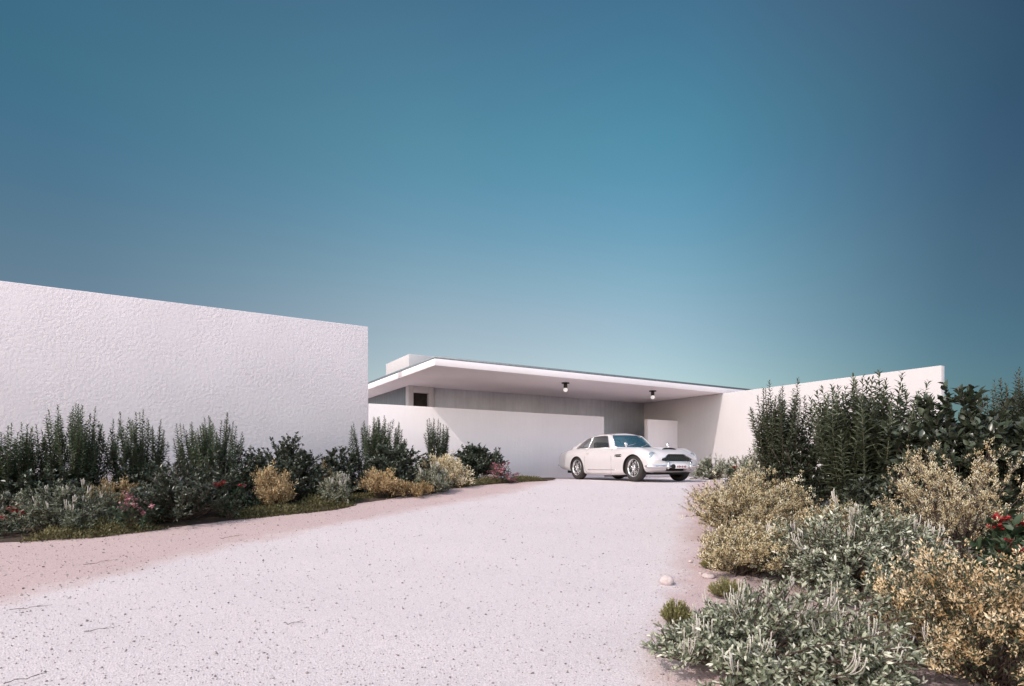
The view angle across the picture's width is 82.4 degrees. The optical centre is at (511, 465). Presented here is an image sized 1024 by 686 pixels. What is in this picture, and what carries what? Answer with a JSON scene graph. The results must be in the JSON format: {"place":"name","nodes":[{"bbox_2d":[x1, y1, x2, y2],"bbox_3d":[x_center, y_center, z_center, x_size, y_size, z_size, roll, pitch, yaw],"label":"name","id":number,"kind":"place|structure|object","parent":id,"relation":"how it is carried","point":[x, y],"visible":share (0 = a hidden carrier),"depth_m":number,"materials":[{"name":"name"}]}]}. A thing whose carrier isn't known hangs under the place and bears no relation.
{"place":"outdoors","nodes":[
{"label":"outdoors","id":0,"kind":"place"},
{"bbox_2d":[0,505,40,537],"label":"flower plant","id":1,"kind":"object","parent":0,"point":[13,509],"visible":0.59,"depth_m":7.59,"materials":[{"name":"green plant"}]},
{"bbox_2d":[0,476,731,685],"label":"driveway","id":2,"kind":"structure","parent":0,"point":[423,561],"depth_m":4.84,"materials":[{"name":"beige gravel"}]},
{"bbox_2d":[368,404,603,478],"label":"garden wall","id":3,"kind":"structure","parent":2,"relation":"on","point":[532,444],"depth_m":17.46,"materials":[{"name":"white paint"}]},
{"bbox_2d":[558,433,698,481],"bbox_3d":[2.897,-0.237,15.669,1.640,1.245,4.693,0,0,-26],"label":"parked car","id":4,"kind":"object","parent":2,"relation":"on","point":[634,458],"visible":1,"depth_m":14.56,"materials":[{"name":"silver metal"}]},
{"bbox_2d":[659,575,673,585],"bbox_3d":[1.432,1.069,5.420,0.131,0.113,0.112,0,0,0],"label":"stone","id":5,"kind":"object","parent":2,"relation":"on","point":[666,580],"visible":0.94,"depth_m":5.38,"materials":[{"name":"beige stone"}]},
{"bbox_2d":[658,597,692,623],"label":"tuft","id":6,"kind":"object","parent":2,"relation":"on","point":[670,612],"visible":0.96,"depth_m":4.40,"materials":[{"name":"green plant"}]},
{"bbox_2d":[689,454,727,479],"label":"silver shrub","id":7,"kind":"object","parent":2,"relation":"on","point":[706,469],"visible":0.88,"depth_m":15.90,"materials":[{"name":"green plant"}]},
{"bbox_2d":[699,556,722,569],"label":"tuft","id":8,"kind":"object","parent":2,"relation":"on","point":[703,563],"visible":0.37,"depth_m":5.95,"materials":[{"name":"green plant"}]},
{"bbox_2d":[706,576,747,597],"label":"tuft","id":9,"kind":"object","parent":2,"relation":"on","point":[716,589],"visible":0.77,"depth_m":5.02,"materials":[{"name":"green plant"}]},
{"bbox_2d":[0,480,746,685],"bbox_3d":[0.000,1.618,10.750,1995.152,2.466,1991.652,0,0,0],"label":"ground","id":10,"kind":"structure","parent":0,"point":[154,546],"depth_m":6.87,"materials":[{"name":"soil"}]},
{"bbox_2d":[0,281,367,488],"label":"boundary wall","id":11,"kind":"structure","parent":10,"relation":"on","point":[260,379],"depth_m":13.02,"materials":[{"name":"white paint"}]},
{"bbox_2d":[0,478,555,541],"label":"planting bed","id":12,"kind":"object","parent":10,"relation":"on","point":[208,518],"visible":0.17,"depth_m":8.60,"materials":[{"name":"soil"}]},
{"bbox_2d":[0,488,21,526],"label":"silver shrub","id":13,"kind":"object","parent":12,"relation":"on","point":[5,510],"visible":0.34,"depth_m":8.08,"materials":[{"name":"green plant"}]},
{"bbox_2d":[0,422,66,505],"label":"tall shrub","id":14,"kind":"object","parent":12,"relation":"on","point":[25,458],"visible":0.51,"depth_m":8.69,"materials":[{"name":"green plant"}]},
{"bbox_2d":[0,455,99,518],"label":"round shrub","id":15,"kind":"object","parent":12,"relation":"on","point":[25,479],"visible":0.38,"depth_m":8.51,"materials":[{"name":"green plant"}]},
{"bbox_2d":[0,478,139,533],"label":"silver shrub","id":16,"kind":"object","parent":12,"relation":"on","point":[66,508],"visible":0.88,"depth_m":7.73,"materials":[{"name":"green plant"}]},
{"bbox_2d":[32,403,120,493],"bbox_3d":[-6.890,-0.116,9.223,1.037,1.803,1.137,0,0,29],"label":"tall shrub","id":17,"kind":"object","parent":12,"relation":"on","point":[88,457],"visible":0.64,"depth_m":9.07,"materials":[{"name":"green plant"}]},
{"bbox_2d":[81,473,144,516],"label":"yellow shrub","id":18,"kind":"object","parent":12,"relation":"on","point":[122,485],"visible":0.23,"depth_m":8.74,"materials":[{"name":"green plant"}]},
{"bbox_2d":[97,409,170,486],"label":"tall shrub","id":19,"kind":"object","parent":12,"relation":"on","point":[133,454],"visible":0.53,"depth_m":9.64,"materials":[{"name":"green plant"}]},
{"bbox_2d":[109,491,161,529],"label":"flower plant","id":20,"kind":"object","parent":12,"relation":"on","point":[128,502],"visible":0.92,"depth_m":7.83,"materials":[{"name":"green plant"}]},
{"bbox_2d":[103,460,173,504],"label":"round shrub","id":21,"kind":"object","parent":12,"relation":"on","point":[147,472],"visible":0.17,"depth_m":9.25,"materials":[{"name":"green plant"}]},
{"bbox_2d":[124,451,253,522],"bbox_3d":[-4.845,0.317,8.607,1.788,1.064,1.644,0,0,0],"label":"round shrub","id":22,"kind":"object","parent":12,"relation":"on","point":[182,495],"visible":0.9,"depth_m":8.35,"materials":[{"name":"green plant"}]},
{"bbox_2d":[171,413,244,503],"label":"tall shrub","id":23,"kind":"object","parent":12,"relation":"on","point":[201,449],"visible":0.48,"depth_m":9.99,"materials":[{"name":"green plant"}]},
{"bbox_2d":[190,448,261,505],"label":"round shrub","id":24,"kind":"object","parent":12,"relation":"on","point":[243,472],"visible":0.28,"depth_m":9.75,"materials":[{"name":"green plant"}]},
{"bbox_2d":[211,481,246,518],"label":"flower plant","id":25,"kind":"object","parent":12,"relation":"on","point":[230,506],"visible":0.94,"depth_m":8.72,"materials":[{"name":"green plant"}]},
{"bbox_2d":[242,483,260,508],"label":"flower plant","id":26,"kind":"object","parent":12,"relation":"on","point":[250,502],"visible":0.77,"depth_m":9.43,"materials":[{"name":"green plant"}]},
{"bbox_2d":[250,458,299,504],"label":"yellow shrub","id":27,"kind":"object","parent":12,"relation":"on","point":[271,490],"visible":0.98,"depth_m":9.58,"materials":[{"name":"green plant"}]},
{"bbox_2d":[15,475,546,542],"bbox_3d":[-3.291,0.627,10.217,1.537,0.834,12.203,0,0,45],"label":"ground cover","id":28,"kind":"object","parent":12,"relation":"on","point":[259,511],"visible":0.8,"depth_m":9.04,"materials":[{"name":"green plant"}]},
{"bbox_2d":[238,431,331,500],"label":"round shrub","id":29,"kind":"object","parent":12,"relation":"on","point":[299,464],"visible":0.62,"depth_m":10.34,"materials":[{"name":"green plant"}]},
{"bbox_2d":[303,459,332,492],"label":"yellow shrub","id":30,"kind":"object","parent":12,"relation":"on","point":[328,470],"visible":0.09,"depth_m":10.94,"materials":[{"name":"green plant"}]},
{"bbox_2d":[315,472,358,503],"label":"silver shrub","id":31,"kind":"object","parent":12,"relation":"on","point":[334,487],"visible":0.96,"depth_m":10.16,"materials":[{"name":"green plant"}]},
{"bbox_2d":[315,445,369,492],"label":"round shrub","id":32,"kind":"object","parent":12,"relation":"on","point":[350,464],"visible":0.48,"depth_m":11.42,"materials":[{"name":"green plant"}]},
{"bbox_2d":[348,416,406,484],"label":"tall shrub","id":33,"kind":"object","parent":12,"relation":"on","point":[376,436],"visible":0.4,"depth_m":12.81,"materials":[{"name":"green plant"}]},
{"bbox_2d":[354,465,401,497],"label":"yellow shrub","id":34,"kind":"object","parent":12,"relation":"on","point":[381,484],"visible":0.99,"depth_m":10.85,"materials":[{"name":"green plant"}]},
{"bbox_2d":[355,440,432,485],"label":"round shrub","id":35,"kind":"object","parent":12,"relation":"on","point":[400,461],"visible":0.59,"depth_m":11.80,"materials":[{"name":"green plant"}]},
{"bbox_2d":[390,479,437,498],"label":"yellow shrub","id":36,"kind":"object","parent":12,"relation":"on","point":[411,489],"visible":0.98,"depth_m":10.97,"materials":[{"name":"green plant"}]},
{"bbox_2d":[412,462,453,493],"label":"silver shrub","id":37,"kind":"object","parent":12,"relation":"on","point":[435,476],"visible":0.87,"depth_m":11.46,"materials":[{"name":"green plant"}]},
{"bbox_2d":[423,418,450,467],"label":"tall shrub","id":38,"kind":"object","parent":12,"relation":"on","point":[433,443],"visible":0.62,"depth_m":14.37,"materials":[{"name":"green plant"}]},
{"bbox_2d":[419,449,474,487],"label":"yellow shrub","id":39,"kind":"object","parent":12,"relation":"on","point":[454,467],"visible":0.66,"depth_m":12.31,"materials":[{"name":"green plant"}]},
{"bbox_2d":[459,469,489,479],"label":"flower plant","id":40,"kind":"object","parent":12,"relation":"on","point":[476,476],"visible":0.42,"depth_m":13.35,"materials":[{"name":"green plant"}]},
{"bbox_2d":[450,442,508,479],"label":"round shrub","id":41,"kind":"object","parent":12,"relation":"on","point":[478,459],"visible":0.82,"depth_m":13.93,"materials":[{"name":"green plant"}]},
{"bbox_2d":[484,462,520,482],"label":"flower plant","id":42,"kind":"object","parent":12,"relation":"on","point":[499,473],"visible":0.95,"depth_m":13.39,"materials":[{"name":"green plant"}]},
{"bbox_2d":[368,354,751,475],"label":"house","id":43,"kind":"structure","parent":10,"relation":"on","point":[616,402],"depth_m":18.33,"materials":[{"name":"white paint"}]},
{"bbox_2d":[562,382,568,391],"bbox_3d":[1.559,-2.276,17.034,0.236,0.273,0.236,0,0,0],"label":"ceiling lamp","id":44,"kind":"object","parent":43,"relation":"attached to","point":[565,389],"visible":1,"depth_m":16.98,"materials":[{"name":"black metal"}]},
{"bbox_2d":[649,390,655,398],"bbox_3d":[4.540,-2.276,18.862,0.236,0.273,0.236,0,0,0],"label":"ceiling lamp","id":45,"kind":"object","parent":43,"relation":"attached to","point":[652,394],"visible":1,"depth_m":18.82,"materials":[{"name":"black metal"}]},
{"bbox_2d":[644,419,677,475],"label":"stub wall","id":46,"kind":"structure","parent":10,"relation":"on","point":[660,433],"depth_m":20.77,"materials":[{"name":"white paint"}]},
{"bbox_2d":[702,572,714,578],"bbox_3d":[1.891,1.063,5.626,0.126,0.065,0.108,0,0,0],"label":"stone","id":47,"kind":"object","parent":10,"relation":"on","point":[706,575],"visible":0.99,"depth_m":5.59,"materials":[{"name":"beige stone"}]},
{"bbox_2d":[644,365,943,478],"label":"side wall","id":48,"kind":"structure","parent":10,"relation":"on","point":[713,425],"depth_m":18.98,"materials":[{"name":"white paint"}]},
{"bbox_2d":[723,481,1022,685],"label":"planting bed","id":49,"kind":"object","parent":10,"relation":"on","point":[933,679],"depth_m":4.73,"materials":[{"name":"soil"}]},
{"bbox_2d":[720,464,738,494],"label":"flower plant","id":50,"kind":"object","parent":49,"relation":"on","point":[729,471],"visible":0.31,"depth_m":11.20,"materials":[{"name":"green plant"}]},
{"bbox_2d":[718,455,749,478],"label":"silver shrub","id":51,"kind":"object","parent":49,"relation":"on","point":[725,468],"visible":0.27,"depth_m":15.42,"materials":[{"name":"green plant"}]},
{"bbox_2d":[734,440,763,488],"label":"silver shrub","id":52,"kind":"object","parent":49,"relation":"on","point":[753,459],"visible":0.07,"depth_m":10.36,"materials":[{"name":"green plant"}]},
{"bbox_2d":[676,462,822,533],"bbox_3d":[2.942,0.431,7.363,1.776,1.057,1.618,0,0,0],"label":"yellow shrub","id":53,"kind":"object","parent":49,"relation":"on","point":[754,502],"visible":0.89,"depth_m":7.11,"materials":[{"name":"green plant"}]},
{"bbox_2d":[694,516,808,577],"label":"yellow shrub","id":54,"kind":"object","parent":49,"relation":"on","point":[737,551],"visible":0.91,"depth_m":5.58,"materials":[{"name":"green plant"}]},
{"bbox_2d":[746,377,820,496],"bbox_3d":[4.341,-0.313,9.421,1.022,2.162,1.092,0,0,-30],"label":"tall shrub","id":55,"kind":"object","parent":49,"relation":"on","point":[777,426],"visible":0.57,"depth_m":9.27,"materials":[{"name":"green plant"}]},
{"bbox_2d":[638,572,941,685],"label":"silver shrub","id":56,"kind":"object","parent":49,"relation":"on","point":[731,636],"visible":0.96,"depth_m":3.35,"materials":[{"name":"green plant"}]},
{"bbox_2d":[760,427,830,513],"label":"round shrub","id":57,"kind":"object","parent":49,"relation":"on","point":[807,465],"visible":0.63,"depth_m":8.82,"materials":[{"name":"green plant"}]},
{"bbox_2d":[794,495,863,541],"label":"yellow shrub","id":58,"kind":"object","parent":49,"relation":"on","point":[820,511],"visible":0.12,"depth_m":6.57,"materials":[{"name":"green plant"}]},
{"bbox_2d":[777,600,927,685],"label":"silver shrub","id":59,"kind":"object","parent":49,"relation":"on","point":[910,680],"visible":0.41,"depth_m":3.24,"materials":[{"name":"green plant"}]},
{"bbox_2d":[747,489,967,604],"bbox_3d":[3.131,0.676,5.297,1.762,0.934,1.669,0,0,0],"label":"silver shrub","id":60,"kind":"object","parent":49,"relation":"on","point":[837,551],"visible":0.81,"depth_m":5.08,"materials":[{"name":"green plant"}]},
{"bbox_2d":[755,499,981,638],"bbox_3d":[4.538,0.885,7.729,2.976,0.861,9.949,0,0,19],"label":"leaf cover","id":61,"kind":"object","parent":49,"relation":"on","point":[843,618],"visible":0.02,"depth_m":5.28,"materials":[{"name":"plant"}]},
{"bbox_2d":[803,369,937,505],"bbox_3d":[4.996,-0.236,8.104,1.803,2.245,1.572,0,0,0],"label":"tall shrub","id":62,"kind":"object","parent":49,"relation":"on","point":[847,446],"visible":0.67,"depth_m":7.88,"materials":[{"name":"green plant"}]},
{"bbox_2d":[820,469,936,540],"bbox_3d":[4.781,0.511,7.480,1.551,0.939,1.581,0,0,0],"label":"round shrub","id":63,"kind":"object","parent":49,"relation":"on","point":[866,489],"visible":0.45,"depth_m":7.29,"materials":[{"name":"green plant"}]},
{"bbox_2d":[884,538,964,602],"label":"silver shrub","id":64,"kind":"object","parent":49,"relation":"on","point":[949,556],"visible":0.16,"depth_m":4.87,"materials":[{"name":"green plant"}]},
{"bbox_2d":[836,527,1023,685],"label":"yellow shrub","id":65,"kind":"object","parent":49,"relation":"on","point":[984,623],"visible":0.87,"depth_m":3.29,"materials":[{"name":"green plant"}]},
{"bbox_2d":[869,379,1023,540],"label":"round shrub","id":66,"kind":"object","parent":49,"relation":"on","point":[962,439],"visible":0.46,"depth_m":7.12,"materials":[{"name":"green plant"}]},
{"bbox_2d":[871,436,1023,563],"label":"yellow shrub","id":67,"kind":"object","parent":49,"relation":"on","point":[967,509],"visible":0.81,"depth_m":5.69,"materials":[{"name":"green plant"}]},
{"bbox_2d":[960,504,1023,578],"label":"flower plant","id":68,"kind":"object","parent":49,"relation":"on","point":[1005,525],"visible":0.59,"depth_m":5.13,"materials":[{"name":"green plant"}]},
{"bbox_2d":[968,366,1023,437],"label":"tall shrub","id":69,"kind":"object","parent":49,"relation":"on","point":[1019,402],"visible":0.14,"depth_m":8.64,"materials":[{"name":"green plant"}]},
{"bbox_2d":[973,413,1023,543],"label":"round shrub","id":70,"kind":"object","parent":49,"relation":"on","point":[1013,485],"visible":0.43,"depth_m":6.59,"materials":[{"name":"green plant"}]},
{"bbox_2d":[978,533,1023,615],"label":"flower plant","id":71,"kind":"object","parent":49,"relation":"on","point":[1002,545],"visible":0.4,"depth_m":4.16,"materials":[{"name":"green plant"}]},
{"bbox_2d":[0,0,1023,422],"label":"sky","id":72,"kind":"structure","parent":0,"point":[747,194],"materials":[{"name":"blue"}]}
]}

